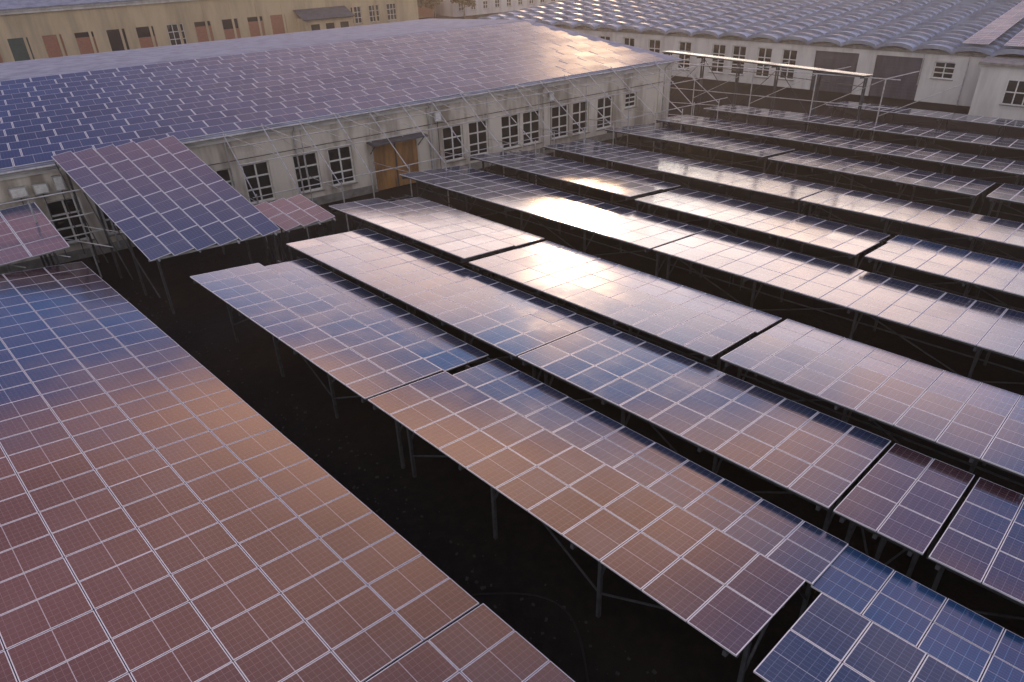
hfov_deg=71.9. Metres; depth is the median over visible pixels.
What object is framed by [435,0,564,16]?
grey shed
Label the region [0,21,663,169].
photovoltaic modules
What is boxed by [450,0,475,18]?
deciduous tree
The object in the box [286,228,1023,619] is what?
solar panel array
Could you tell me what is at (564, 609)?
cable
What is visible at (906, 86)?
windows and doors
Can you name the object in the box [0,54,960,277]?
steel pipe frame
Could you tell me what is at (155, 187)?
solar panel array
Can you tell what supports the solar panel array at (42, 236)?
on the ground
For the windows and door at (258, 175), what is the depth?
49.40 m
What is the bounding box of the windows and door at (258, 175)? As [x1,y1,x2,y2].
[0,81,662,262]
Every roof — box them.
[0,0,136,10]
[0,19,681,247]
[477,0,1023,56]
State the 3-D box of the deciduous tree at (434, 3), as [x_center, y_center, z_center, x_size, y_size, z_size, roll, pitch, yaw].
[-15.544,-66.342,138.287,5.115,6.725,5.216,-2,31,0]
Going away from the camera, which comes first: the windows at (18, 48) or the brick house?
the windows at (18, 48)
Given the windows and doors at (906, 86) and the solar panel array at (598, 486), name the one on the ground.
the solar panel array at (598, 486)
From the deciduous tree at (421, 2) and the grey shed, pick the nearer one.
the deciduous tree at (421, 2)
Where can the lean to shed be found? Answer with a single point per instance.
(313, 19)
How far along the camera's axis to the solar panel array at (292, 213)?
37.19 m
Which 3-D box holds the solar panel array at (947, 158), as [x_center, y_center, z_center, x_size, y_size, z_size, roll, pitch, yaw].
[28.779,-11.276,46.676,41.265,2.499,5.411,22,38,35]
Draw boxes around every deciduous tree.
[417,0,426,7]
[422,0,442,18]
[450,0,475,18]
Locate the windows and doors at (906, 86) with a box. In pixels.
[600,36,1023,107]
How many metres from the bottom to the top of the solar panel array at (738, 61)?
5.347 m
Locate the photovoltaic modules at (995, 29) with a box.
[962,1,1023,46]
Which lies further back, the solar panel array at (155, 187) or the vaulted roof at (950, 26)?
the vaulted roof at (950, 26)
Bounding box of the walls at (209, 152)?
[0,62,674,274]
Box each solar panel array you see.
[0,202,69,266]
[0,261,574,681]
[51,136,280,314]
[190,256,1023,681]
[255,194,335,264]
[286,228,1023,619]
[329,194,1023,519]
[399,165,1023,383]
[468,150,1023,310]
[543,140,1023,262]
[605,124,1023,216]
[654,115,1023,205]
[662,51,872,137]
[704,104,1023,171]
[826,101,1023,150]
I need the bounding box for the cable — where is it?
[473,592,588,681]
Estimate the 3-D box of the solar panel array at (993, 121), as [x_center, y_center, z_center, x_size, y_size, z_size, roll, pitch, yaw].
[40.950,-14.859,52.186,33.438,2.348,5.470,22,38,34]
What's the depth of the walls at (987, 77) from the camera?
70.32 m
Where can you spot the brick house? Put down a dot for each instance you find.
(424, 12)
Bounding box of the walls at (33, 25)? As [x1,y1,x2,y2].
[0,0,418,61]
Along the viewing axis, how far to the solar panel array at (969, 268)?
35.86 m
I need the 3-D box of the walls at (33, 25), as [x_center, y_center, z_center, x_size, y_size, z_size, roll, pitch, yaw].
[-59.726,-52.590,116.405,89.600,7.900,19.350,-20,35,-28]
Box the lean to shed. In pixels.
[293,6,354,31]
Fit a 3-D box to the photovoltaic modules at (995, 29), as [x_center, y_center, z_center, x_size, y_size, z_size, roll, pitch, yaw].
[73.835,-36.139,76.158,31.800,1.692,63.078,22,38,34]
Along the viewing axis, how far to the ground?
28.32 m
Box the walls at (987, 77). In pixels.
[547,24,1023,120]
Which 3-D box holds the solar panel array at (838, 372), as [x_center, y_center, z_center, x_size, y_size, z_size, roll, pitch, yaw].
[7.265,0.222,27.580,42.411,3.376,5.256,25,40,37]
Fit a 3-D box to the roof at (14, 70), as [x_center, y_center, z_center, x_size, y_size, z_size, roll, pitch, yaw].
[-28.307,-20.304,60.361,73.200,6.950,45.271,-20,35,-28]
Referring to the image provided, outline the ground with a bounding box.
[43,11,1023,681]
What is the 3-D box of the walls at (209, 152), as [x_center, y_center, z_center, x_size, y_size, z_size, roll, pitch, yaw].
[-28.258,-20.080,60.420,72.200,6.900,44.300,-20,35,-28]
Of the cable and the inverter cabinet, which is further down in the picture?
the cable
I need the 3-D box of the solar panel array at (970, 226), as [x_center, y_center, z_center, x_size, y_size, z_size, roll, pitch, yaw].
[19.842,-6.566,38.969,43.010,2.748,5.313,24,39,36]
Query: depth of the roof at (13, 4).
101.05 m
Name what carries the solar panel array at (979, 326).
on the ground
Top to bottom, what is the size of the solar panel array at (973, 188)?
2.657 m
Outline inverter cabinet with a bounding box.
[729,274,744,289]
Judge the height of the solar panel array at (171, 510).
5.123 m
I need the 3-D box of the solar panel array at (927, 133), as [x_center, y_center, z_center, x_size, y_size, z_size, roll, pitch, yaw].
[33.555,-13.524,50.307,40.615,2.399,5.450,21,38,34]
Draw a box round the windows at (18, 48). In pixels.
[0,3,395,62]
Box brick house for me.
[418,0,435,17]

